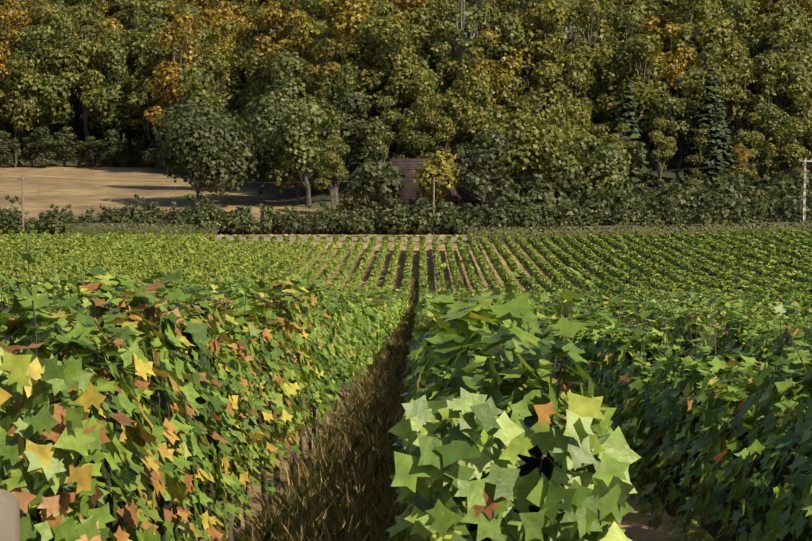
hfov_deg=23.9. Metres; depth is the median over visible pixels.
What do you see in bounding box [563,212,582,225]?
hedge shrub
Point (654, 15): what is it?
tree
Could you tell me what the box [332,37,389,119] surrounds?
park tree
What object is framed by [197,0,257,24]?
tree
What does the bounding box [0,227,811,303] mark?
rows
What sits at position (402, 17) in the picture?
tree
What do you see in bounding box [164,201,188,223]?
hedge shrub
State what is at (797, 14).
tree
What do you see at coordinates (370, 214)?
hedge shrub
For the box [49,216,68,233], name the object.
hedge shrub
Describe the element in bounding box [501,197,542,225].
hedge shrub
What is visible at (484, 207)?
hedge shrub
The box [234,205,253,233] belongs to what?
hedge shrub
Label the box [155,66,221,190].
park tree
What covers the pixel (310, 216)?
hedge shrub
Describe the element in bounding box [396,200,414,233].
hedge shrub
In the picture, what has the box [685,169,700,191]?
tree
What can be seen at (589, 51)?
tree
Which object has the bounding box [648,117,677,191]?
tree
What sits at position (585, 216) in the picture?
hedge shrub
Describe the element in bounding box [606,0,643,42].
tree
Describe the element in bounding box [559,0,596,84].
tree
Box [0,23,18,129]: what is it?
tree
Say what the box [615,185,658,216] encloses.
shrub
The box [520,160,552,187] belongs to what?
tree
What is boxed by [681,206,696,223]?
hedge shrub
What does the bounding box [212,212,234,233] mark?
hedge shrub
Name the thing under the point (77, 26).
tree
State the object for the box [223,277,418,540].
aisle grass
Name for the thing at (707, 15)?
tree
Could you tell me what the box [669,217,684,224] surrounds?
hedge shrub
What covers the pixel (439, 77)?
tree
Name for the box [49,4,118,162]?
tree
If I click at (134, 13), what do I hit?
tree
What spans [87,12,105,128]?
tree
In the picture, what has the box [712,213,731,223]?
hedge shrub
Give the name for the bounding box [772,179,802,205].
shrub
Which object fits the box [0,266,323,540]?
dry vine leaves
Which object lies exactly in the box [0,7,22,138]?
tree
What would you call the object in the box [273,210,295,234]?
hedge shrub
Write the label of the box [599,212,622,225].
hedge shrub
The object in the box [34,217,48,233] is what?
hedge shrub
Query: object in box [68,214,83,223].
hedge shrub
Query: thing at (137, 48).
tree
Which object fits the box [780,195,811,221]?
hedge shrub
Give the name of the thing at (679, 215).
hedge shrub
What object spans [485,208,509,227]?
hedge shrub
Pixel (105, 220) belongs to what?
hedge shrub
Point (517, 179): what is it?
tree
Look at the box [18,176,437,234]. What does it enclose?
wooden poles
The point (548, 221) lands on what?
hedge shrub
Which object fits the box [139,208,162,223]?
hedge shrub
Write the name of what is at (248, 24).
tree
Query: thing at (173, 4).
tree
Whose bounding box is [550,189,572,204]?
shrub
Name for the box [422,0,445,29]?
tree
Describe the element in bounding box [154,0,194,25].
tree
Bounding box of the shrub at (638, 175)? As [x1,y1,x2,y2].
[592,168,645,202]
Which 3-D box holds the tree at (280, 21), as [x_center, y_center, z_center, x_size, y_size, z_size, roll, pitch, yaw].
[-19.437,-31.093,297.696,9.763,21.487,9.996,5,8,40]
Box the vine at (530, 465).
[0,230,811,540]
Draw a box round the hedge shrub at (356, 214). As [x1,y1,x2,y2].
[346,209,367,232]
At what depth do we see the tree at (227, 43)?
322.02 m
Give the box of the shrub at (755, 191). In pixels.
[742,188,768,209]
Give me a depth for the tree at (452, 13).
258.68 m
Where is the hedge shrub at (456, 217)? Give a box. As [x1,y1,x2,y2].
[446,209,468,234]
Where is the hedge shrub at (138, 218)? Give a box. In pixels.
[129,216,142,223]
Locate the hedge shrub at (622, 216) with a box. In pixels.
[606,199,634,225]
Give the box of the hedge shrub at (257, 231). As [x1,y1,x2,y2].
[252,221,262,233]
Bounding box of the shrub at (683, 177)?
[665,171,705,216]
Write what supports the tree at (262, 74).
on the ground at (58, 185)
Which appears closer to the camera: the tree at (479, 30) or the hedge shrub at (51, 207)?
the hedge shrub at (51, 207)
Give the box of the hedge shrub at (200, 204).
[185,194,218,223]
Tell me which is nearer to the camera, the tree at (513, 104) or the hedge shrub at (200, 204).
the hedge shrub at (200, 204)
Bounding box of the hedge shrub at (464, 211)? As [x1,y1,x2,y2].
[463,206,482,219]
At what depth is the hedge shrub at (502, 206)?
198.79 m
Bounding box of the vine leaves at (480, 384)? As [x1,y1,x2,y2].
[0,232,811,540]
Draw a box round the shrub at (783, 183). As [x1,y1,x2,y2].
[775,173,811,205]
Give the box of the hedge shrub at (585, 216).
[577,210,593,225]
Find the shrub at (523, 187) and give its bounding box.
[506,182,535,203]
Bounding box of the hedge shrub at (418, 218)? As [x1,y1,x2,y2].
[401,198,441,234]
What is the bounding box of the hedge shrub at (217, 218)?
[211,213,225,233]
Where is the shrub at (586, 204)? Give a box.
[557,181,600,213]
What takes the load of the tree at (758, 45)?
on the ground at (58, 185)
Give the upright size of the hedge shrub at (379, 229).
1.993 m
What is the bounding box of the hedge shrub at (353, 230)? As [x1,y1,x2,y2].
[343,208,369,234]
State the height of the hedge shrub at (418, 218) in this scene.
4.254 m
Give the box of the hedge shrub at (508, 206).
[499,203,523,227]
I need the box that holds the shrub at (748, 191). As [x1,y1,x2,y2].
[722,182,754,209]
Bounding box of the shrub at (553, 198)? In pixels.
[525,174,570,211]
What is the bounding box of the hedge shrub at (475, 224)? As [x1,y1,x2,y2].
[466,210,488,227]
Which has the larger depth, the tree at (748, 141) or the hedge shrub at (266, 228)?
the tree at (748, 141)
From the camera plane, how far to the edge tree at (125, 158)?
319.00 m
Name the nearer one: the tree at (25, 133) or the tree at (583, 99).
the tree at (583, 99)
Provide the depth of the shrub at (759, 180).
210.21 m
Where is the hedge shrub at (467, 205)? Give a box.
[450,201,484,220]
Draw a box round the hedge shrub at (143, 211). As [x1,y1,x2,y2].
[127,205,156,222]
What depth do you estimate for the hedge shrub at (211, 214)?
198.10 m
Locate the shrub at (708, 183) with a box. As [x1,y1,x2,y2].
[685,172,724,206]
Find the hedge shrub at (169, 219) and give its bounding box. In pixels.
[159,208,182,223]
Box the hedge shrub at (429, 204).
[414,201,436,231]
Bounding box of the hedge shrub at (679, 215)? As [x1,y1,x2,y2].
[671,213,688,224]
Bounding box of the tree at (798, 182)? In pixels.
[765,154,811,200]
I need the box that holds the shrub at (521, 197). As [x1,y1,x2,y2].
[506,192,527,205]
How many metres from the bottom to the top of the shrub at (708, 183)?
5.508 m
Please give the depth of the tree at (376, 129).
228.23 m
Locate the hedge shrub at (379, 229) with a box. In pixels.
[367,217,386,233]
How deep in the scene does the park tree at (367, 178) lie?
208.77 m
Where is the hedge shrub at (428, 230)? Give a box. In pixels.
[411,208,438,234]
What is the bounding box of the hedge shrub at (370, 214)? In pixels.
[355,201,380,233]
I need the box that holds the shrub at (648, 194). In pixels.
[629,188,652,207]
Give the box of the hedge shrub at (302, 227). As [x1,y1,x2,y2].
[296,214,313,233]
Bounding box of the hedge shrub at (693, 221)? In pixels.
[688,211,714,224]
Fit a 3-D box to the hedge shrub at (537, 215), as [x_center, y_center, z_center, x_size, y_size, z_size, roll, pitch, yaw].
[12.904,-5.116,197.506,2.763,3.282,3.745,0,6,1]
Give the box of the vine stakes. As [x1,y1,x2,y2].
[227,341,706,540]
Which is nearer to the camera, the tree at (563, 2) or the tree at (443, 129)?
the tree at (443, 129)
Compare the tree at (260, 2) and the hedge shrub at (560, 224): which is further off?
the tree at (260, 2)
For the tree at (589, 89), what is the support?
on the ground at (58, 185)
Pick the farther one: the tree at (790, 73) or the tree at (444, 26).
the tree at (444, 26)
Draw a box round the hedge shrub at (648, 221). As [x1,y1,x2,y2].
[635,210,660,225]
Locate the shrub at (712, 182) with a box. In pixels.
[708,178,740,191]
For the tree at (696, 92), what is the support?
on the ground at (58, 185)
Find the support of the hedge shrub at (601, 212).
on the ground at (58, 185)
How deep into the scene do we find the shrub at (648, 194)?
207.46 m
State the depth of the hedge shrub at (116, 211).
199.52 m
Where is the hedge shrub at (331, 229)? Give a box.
[325,214,345,233]
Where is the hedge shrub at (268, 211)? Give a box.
[257,203,276,228]
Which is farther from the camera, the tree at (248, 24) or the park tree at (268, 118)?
the tree at (248, 24)
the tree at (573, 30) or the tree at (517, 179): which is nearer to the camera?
the tree at (517, 179)
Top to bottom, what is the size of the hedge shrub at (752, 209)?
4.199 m
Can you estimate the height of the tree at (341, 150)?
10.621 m
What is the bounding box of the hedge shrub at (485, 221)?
[481,208,496,226]
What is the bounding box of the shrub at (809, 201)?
[799,192,811,205]
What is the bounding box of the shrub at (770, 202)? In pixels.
[750,184,786,215]
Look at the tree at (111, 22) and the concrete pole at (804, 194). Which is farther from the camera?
the tree at (111, 22)
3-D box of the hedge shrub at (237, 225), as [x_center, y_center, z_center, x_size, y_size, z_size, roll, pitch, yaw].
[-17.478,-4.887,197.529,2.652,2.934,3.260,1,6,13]
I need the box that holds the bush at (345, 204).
[336,186,385,217]
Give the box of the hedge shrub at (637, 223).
[630,213,648,225]
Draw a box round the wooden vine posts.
[0,243,553,540]
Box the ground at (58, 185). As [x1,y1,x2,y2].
[0,85,811,540]
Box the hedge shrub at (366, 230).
[362,220,374,233]
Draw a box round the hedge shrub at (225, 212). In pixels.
[215,205,230,232]
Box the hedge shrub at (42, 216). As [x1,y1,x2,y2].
[34,212,51,231]
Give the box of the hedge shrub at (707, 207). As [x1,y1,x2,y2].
[693,200,720,214]
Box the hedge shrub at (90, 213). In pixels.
[81,210,99,222]
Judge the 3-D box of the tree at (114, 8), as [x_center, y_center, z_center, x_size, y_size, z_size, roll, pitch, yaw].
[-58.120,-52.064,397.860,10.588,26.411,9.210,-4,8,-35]
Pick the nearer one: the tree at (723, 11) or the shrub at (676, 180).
the shrub at (676, 180)
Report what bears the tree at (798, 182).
on the ground at (58, 185)
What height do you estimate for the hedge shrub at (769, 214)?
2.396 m
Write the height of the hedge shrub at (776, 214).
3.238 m
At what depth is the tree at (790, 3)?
259.81 m
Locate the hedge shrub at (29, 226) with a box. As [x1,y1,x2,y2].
[24,217,34,233]
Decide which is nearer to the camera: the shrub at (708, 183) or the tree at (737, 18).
the shrub at (708, 183)
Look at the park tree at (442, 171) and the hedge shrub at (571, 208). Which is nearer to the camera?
the hedge shrub at (571, 208)
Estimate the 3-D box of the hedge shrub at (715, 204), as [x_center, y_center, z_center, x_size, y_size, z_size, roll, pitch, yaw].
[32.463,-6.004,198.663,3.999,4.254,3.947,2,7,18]
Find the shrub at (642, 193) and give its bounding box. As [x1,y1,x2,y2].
[638,183,659,204]
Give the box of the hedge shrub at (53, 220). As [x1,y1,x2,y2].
[44,210,68,233]
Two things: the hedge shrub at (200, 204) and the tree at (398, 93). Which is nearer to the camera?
the hedge shrub at (200, 204)
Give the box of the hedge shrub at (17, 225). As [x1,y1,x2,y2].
[6,216,25,233]
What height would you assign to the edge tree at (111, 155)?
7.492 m
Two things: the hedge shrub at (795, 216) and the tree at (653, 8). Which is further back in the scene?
the tree at (653, 8)
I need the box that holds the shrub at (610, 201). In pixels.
[581,185,617,215]
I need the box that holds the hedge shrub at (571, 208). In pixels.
[557,190,597,226]
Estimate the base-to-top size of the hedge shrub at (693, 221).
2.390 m
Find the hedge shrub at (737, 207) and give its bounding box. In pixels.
[712,194,750,223]
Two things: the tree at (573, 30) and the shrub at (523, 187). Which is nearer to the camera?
the shrub at (523, 187)
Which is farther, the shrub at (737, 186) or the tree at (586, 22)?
the tree at (586, 22)
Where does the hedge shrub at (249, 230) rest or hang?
on the ground at (58, 185)
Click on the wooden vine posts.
(9, 516)
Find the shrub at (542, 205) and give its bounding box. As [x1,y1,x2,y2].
[528,193,553,215]
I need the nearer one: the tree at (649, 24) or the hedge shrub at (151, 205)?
the hedge shrub at (151, 205)
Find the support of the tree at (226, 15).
on the ground at (58, 185)
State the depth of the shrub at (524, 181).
209.44 m
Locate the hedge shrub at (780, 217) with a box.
[773,213,791,221]
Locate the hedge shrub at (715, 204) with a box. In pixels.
[706,193,736,223]
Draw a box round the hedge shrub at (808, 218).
[796,209,811,221]
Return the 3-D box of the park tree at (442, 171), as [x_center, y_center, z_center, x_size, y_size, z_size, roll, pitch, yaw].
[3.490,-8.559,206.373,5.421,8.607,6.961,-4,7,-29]
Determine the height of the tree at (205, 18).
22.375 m
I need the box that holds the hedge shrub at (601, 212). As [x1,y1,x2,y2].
[589,210,609,221]
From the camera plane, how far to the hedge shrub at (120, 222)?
197.55 m
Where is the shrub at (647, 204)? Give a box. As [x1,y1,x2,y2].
[630,200,653,214]
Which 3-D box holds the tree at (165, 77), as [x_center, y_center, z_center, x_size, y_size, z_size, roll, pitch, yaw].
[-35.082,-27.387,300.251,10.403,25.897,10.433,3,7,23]
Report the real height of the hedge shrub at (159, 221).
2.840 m
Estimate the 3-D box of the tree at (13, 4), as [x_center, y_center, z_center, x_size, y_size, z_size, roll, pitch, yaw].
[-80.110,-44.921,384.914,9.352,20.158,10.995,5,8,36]
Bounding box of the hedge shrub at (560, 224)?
[557,213,580,226]
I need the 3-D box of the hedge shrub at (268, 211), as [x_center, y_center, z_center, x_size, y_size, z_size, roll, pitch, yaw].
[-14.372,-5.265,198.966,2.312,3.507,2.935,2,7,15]
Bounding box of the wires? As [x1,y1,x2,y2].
[7,159,803,182]
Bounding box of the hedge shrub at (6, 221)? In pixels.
[0,211,14,233]
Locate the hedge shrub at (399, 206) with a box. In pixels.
[388,204,406,231]
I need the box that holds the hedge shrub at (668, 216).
[653,196,682,224]
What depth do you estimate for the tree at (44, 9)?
340.51 m
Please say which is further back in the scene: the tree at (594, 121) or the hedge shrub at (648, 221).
the tree at (594, 121)
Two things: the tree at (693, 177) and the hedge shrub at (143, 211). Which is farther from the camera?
the tree at (693, 177)
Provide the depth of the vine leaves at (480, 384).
6.13 m
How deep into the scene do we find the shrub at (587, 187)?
205.47 m
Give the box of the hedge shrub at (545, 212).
[530,208,547,226]
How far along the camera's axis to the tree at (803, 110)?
230.76 m
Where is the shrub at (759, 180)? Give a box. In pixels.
[743,174,774,198]
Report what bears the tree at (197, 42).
on the ground at (58, 185)
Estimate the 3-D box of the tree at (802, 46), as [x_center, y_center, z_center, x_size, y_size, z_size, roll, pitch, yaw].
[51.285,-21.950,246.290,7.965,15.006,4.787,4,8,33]
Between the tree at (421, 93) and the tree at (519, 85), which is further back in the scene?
the tree at (519, 85)
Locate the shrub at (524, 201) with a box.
[512,196,534,211]
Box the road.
[155,236,466,240]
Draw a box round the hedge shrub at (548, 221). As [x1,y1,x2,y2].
[540,208,561,226]
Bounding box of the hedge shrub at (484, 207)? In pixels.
[471,204,498,226]
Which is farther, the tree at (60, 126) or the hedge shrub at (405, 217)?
the tree at (60, 126)
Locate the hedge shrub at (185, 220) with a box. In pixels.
[171,204,202,224]
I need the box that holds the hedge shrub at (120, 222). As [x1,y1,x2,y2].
[115,216,130,223]
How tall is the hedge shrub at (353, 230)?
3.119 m
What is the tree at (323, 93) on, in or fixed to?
on the ground at (58, 185)
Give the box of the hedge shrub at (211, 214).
[186,192,226,231]
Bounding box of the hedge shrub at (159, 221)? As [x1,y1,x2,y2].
[150,210,169,223]
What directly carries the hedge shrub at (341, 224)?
on the ground at (58, 185)
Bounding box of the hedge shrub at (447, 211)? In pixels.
[434,201,460,233]
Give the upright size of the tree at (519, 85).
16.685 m
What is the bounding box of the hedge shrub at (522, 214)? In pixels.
[508,201,538,226]
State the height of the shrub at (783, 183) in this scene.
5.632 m
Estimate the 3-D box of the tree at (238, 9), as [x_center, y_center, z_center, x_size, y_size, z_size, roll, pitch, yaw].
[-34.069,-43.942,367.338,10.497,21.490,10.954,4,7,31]
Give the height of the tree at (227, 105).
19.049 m
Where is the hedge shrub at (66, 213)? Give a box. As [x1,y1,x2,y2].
[52,204,75,230]
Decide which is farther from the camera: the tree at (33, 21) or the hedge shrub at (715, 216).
the tree at (33, 21)
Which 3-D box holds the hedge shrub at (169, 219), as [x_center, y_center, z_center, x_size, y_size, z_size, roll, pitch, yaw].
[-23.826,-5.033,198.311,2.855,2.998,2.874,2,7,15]
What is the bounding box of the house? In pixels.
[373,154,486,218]
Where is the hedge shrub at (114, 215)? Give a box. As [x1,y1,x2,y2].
[104,206,132,222]
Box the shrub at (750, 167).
[708,162,764,192]
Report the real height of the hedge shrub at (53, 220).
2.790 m
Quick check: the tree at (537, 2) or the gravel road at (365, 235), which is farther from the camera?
the tree at (537, 2)
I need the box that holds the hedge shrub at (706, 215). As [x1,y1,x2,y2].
[694,206,713,224]
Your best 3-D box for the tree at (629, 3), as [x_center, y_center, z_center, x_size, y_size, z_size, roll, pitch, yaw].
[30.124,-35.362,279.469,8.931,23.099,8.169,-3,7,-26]
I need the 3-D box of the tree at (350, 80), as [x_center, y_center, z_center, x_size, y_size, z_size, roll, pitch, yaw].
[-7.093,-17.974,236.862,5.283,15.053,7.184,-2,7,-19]
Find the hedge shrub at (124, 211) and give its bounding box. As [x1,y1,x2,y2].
[116,194,144,223]
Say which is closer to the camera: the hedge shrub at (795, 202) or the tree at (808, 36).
the hedge shrub at (795, 202)
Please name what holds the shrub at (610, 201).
on the ground at (58, 185)
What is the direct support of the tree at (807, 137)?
on the ground at (58, 185)
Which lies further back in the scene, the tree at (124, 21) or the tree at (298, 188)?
the tree at (124, 21)
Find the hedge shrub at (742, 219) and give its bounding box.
[730,210,750,223]
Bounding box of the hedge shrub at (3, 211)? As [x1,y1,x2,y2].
[0,195,21,227]
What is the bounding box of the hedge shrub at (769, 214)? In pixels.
[760,210,781,222]
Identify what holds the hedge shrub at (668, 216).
on the ground at (58, 185)
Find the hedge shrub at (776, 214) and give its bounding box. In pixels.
[769,201,788,222]
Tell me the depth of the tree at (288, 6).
318.11 m
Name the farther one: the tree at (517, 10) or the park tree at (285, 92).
the tree at (517, 10)
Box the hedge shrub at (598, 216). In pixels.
[589,213,613,225]
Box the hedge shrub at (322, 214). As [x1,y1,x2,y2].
[306,199,340,222]
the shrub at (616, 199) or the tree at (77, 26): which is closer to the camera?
the shrub at (616, 199)
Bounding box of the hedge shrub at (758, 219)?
[748,206,771,222]
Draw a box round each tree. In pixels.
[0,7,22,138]
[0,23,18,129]
[0,29,55,148]
[0,42,71,150]
[0,53,7,106]
[0,57,40,164]
[0,130,13,167]
[0,138,22,167]
[1,0,22,10]
[1,0,32,10]
[4,0,28,28]
[5,24,75,161]
[7,0,60,123]
[8,10,28,53]
[14,25,42,137]
[15,2,56,67]
[18,132,41,166]
[31,41,82,140]
[31,126,58,167]
[35,0,52,7]
[44,11,92,132]
[46,2,63,26]
[47,126,76,166]
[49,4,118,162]
[50,0,88,31]
[51,5,80,40]
[52,30,82,160]
[65,140,86,166]
[68,19,79,132]
[72,103,83,141]
[74,2,91,30]
[75,0,109,16]
[78,0,119,39]
[79,26,122,144]
[80,136,104,167]
[85,42,137,159]
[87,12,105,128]
[91,1,110,29]
[91,29,135,155]
[94,17,124,133]
[97,129,121,166]
[103,7,113,17]
[106,0,122,20]
[108,0,120,13]
[108,34,124,138]
[109,0,155,16]
[111,139,133,166]
[112,11,138,30]
[114,30,144,150]
[115,0,149,46]
[119,0,142,27]
[120,70,162,164]
[123,0,168,146]
[126,55,160,163]
[127,139,149,166]
[130,17,171,135]
[130,31,163,154]
[132,15,148,32]
[139,143,155,168]
[144,12,215,173]
[146,130,166,170]
[150,0,169,20]
[150,3,205,68]
[152,98,261,201]
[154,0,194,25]
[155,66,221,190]
[157,52,201,112]
[159,43,220,87]
[162,9,216,116]
[165,1,183,35]
[176,0,220,41]
[176,4,200,40]
[187,72,204,174]
[189,8,218,55]
[197,0,248,46]
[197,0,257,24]
[200,3,249,23]
[200,45,240,109]
[202,53,240,119]
[203,21,240,63]
[205,0,234,29]
[209,29,219,44]
[209,63,244,96]
[211,20,235,44]
[218,38,235,65]
[226,0,259,24]
[229,50,244,96]
[230,26,257,81]
[230,50,272,124]
[231,94,286,200]
[235,13,257,45]
[236,8,255,44]
[239,6,280,88]
[240,91,258,126]
[243,62,254,89]
[247,1,290,86]
[247,106,268,129]
[248,16,276,83]
[248,55,270,100]
[249,0,281,22]
[249,64,272,112]
[255,0,266,6]
[256,95,337,205]
[259,50,315,183]
[261,9,315,84]
[265,64,303,102]
[269,32,279,39]
[276,0,295,37]
[278,18,327,84]
[280,167,316,204]
[281,0,296,37]
[283,5,330,40]
[291,0,318,31]
[296,0,384,90]
[297,0,321,57]
[304,38,350,150]
[307,116,323,188]
[308,0,329,21]
[308,0,363,82]
[312,62,359,136]
[314,134,348,213]
[318,0,337,33]
[318,20,334,70]
[319,90,378,175]
[320,115,350,200]
[323,64,367,183]
[332,16,425,167]
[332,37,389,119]
[338,17,388,158]
[343,144,404,222]
[350,0,413,28]
[360,95,402,165]
[372,26,432,158]
[387,13,414,148]
[387,23,431,156]
[392,97,446,158]
[393,0,436,51]
[395,75,461,156]
[403,7,438,71]
[412,151,464,209]
[417,41,459,115]
[420,94,458,156]
[421,0,460,71]
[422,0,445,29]
[427,0,462,42]
[435,69,510,157]
[442,0,481,157]
[442,46,497,153]
[443,34,462,151]
[447,0,476,136]
[448,129,524,211]
[455,88,506,167]
[460,0,479,15]
[462,0,496,63]
[465,29,521,121]
[466,0,532,119]
[476,0,513,62]
[478,0,509,41]
[485,0,536,57]
[487,111,565,190]
[495,76,539,174]
[496,0,539,7]
[500,161,525,183]
[504,3,532,96]
[505,18,527,109]
[508,0,572,121]
[515,8,560,111]
[515,87,579,177]
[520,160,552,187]
[530,31,573,113]
[534,0,564,108]
[545,70,591,144]
[546,0,595,80]
[548,132,630,196]
[551,0,579,47]
[558,0,586,82]
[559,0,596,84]
[561,0,614,153]
[562,1,616,84]
[564,58,601,158]
[572,49,615,141]
[578,97,594,169]
[585,124,612,155]
[591,4,647,69]
[591,56,646,138]
[595,0,621,39]
[598,11,657,100]
[602,0,636,13]
[602,79,652,186]
[603,33,679,177]
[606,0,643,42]
[606,133,622,195]
[610,123,642,190]
[625,12,678,60]
[628,0,718,52]
[638,16,680,146]
[641,22,696,134]
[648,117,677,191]
[650,75,699,179]
[659,15,684,136]
[664,0,715,147]
[667,4,730,49]
[674,18,752,120]
[679,68,737,187]
[680,52,734,117]
[680,68,706,152]
[681,43,729,118]
[684,127,711,172]
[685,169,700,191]
[694,9,719,30]
[697,96,736,191]
[707,0,764,90]
[708,15,753,88]
[717,3,760,41]
[724,0,757,136]
[726,57,765,167]
[729,112,768,172]
[729,143,758,176]
[746,12,776,129]
[747,0,771,94]
[750,0,802,31]
[751,29,811,177]
[752,21,811,141]
[752,73,788,183]
[753,2,768,14]
[755,48,777,148]
[757,125,801,178]
[759,0,811,141]
[761,142,780,192]
[765,154,811,200]
[768,0,811,17]
[769,116,811,180]
[772,0,811,24]
[781,82,811,146]
[792,41,811,153]
[798,27,811,159]
[798,116,811,159]
[799,0,811,13]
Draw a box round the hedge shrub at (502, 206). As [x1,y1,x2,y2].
[487,203,510,220]
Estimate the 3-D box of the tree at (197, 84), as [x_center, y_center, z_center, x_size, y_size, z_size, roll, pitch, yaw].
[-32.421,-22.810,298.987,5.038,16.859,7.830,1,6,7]
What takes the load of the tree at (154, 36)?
on the ground at (58, 185)
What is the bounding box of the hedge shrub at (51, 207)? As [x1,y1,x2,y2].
[38,204,66,232]
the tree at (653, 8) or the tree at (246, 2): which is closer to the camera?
the tree at (653, 8)
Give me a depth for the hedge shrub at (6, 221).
197.64 m
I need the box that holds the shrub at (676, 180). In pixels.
[664,175,689,192]
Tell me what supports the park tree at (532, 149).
on the ground at (58, 185)
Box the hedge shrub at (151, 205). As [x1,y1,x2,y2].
[135,202,169,221]
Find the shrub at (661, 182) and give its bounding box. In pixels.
[638,176,674,200]
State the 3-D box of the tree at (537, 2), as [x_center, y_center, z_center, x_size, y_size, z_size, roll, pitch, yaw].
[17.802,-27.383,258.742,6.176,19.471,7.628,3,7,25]
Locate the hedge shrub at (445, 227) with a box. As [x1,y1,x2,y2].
[435,201,462,233]
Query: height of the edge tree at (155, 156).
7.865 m
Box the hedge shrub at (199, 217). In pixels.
[186,203,213,230]
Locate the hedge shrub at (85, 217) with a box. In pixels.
[77,214,99,222]
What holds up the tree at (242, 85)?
on the ground at (58, 185)
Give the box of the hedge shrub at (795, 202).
[774,187,811,219]
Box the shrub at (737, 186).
[716,172,759,202]
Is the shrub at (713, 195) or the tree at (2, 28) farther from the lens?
the tree at (2, 28)
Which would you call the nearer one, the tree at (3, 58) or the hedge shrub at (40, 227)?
the hedge shrub at (40, 227)
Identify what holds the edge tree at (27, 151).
on the ground at (58, 185)
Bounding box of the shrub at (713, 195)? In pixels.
[689,169,749,208]
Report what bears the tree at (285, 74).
on the ground at (58, 185)
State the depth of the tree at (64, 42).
327.99 m
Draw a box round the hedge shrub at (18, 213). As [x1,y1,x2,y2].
[12,209,28,228]
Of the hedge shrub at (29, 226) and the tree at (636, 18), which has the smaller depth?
the hedge shrub at (29, 226)
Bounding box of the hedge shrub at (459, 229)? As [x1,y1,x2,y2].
[451,212,469,234]
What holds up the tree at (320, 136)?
on the ground at (58, 185)
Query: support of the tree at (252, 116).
on the ground at (58, 185)
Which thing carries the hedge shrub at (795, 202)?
on the ground at (58, 185)
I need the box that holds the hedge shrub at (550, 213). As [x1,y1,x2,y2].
[540,206,557,226]
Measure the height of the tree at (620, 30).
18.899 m
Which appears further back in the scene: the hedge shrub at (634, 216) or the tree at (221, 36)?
the tree at (221, 36)
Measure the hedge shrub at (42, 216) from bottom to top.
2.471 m
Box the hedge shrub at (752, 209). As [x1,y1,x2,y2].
[747,192,770,221]
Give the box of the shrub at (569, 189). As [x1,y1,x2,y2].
[565,181,598,200]
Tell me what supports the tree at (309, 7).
on the ground at (58, 185)
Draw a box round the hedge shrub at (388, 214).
[375,198,415,234]
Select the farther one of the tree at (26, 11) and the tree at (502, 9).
the tree at (26, 11)
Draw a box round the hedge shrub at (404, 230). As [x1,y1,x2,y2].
[389,204,417,234]
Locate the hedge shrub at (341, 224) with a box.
[332,215,346,234]
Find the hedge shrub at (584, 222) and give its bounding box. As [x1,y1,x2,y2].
[575,212,598,225]
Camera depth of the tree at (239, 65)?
313.97 m
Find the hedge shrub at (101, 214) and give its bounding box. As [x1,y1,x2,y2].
[89,204,111,221]
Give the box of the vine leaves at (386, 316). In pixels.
[0,276,811,369]
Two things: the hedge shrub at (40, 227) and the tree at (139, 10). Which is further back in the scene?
the tree at (139, 10)
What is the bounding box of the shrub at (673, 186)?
[646,182,700,215]
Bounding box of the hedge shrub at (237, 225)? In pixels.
[225,209,247,234]
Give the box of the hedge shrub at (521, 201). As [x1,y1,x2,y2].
[494,194,531,226]
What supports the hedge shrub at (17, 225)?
on the ground at (58, 185)
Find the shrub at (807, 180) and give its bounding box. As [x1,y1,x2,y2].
[788,177,811,194]
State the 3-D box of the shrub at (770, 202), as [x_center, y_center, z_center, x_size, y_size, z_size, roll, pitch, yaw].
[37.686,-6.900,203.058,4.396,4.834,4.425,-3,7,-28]
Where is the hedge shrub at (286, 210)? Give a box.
[275,206,291,232]
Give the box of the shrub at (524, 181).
[507,177,543,201]
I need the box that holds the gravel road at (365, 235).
[4,233,545,250]
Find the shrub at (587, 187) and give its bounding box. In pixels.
[584,182,610,211]
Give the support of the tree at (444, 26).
on the ground at (58, 185)
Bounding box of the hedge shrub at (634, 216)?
[623,203,647,223]
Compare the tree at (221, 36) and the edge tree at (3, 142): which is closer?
the edge tree at (3, 142)
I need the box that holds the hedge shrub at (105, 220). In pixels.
[95,211,115,223]
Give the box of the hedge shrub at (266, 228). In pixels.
[259,215,273,234]
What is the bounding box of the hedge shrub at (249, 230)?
[235,206,257,234]
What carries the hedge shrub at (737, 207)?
on the ground at (58, 185)
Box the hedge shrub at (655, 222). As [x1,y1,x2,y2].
[650,216,664,225]
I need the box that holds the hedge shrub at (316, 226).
[304,214,328,233]
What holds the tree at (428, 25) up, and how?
on the ground at (58, 185)
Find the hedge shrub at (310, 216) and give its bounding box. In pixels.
[299,212,314,233]
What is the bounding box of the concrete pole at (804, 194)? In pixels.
[799,158,811,221]
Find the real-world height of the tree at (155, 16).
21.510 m
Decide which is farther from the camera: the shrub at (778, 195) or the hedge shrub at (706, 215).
the shrub at (778, 195)
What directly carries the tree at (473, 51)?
on the ground at (58, 185)
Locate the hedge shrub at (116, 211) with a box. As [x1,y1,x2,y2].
[109,207,130,221]
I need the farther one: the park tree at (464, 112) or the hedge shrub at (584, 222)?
the park tree at (464, 112)
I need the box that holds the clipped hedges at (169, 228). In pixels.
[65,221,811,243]
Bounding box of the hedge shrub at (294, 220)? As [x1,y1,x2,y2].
[277,206,301,233]
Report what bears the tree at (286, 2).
on the ground at (58, 185)
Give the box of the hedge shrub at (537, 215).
[519,205,544,226]
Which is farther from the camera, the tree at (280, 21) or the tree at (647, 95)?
the tree at (280, 21)
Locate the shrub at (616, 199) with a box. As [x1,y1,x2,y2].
[611,190,630,213]
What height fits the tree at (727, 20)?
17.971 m
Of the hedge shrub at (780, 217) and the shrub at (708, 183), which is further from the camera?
the shrub at (708, 183)
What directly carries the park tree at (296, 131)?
on the ground at (58, 185)

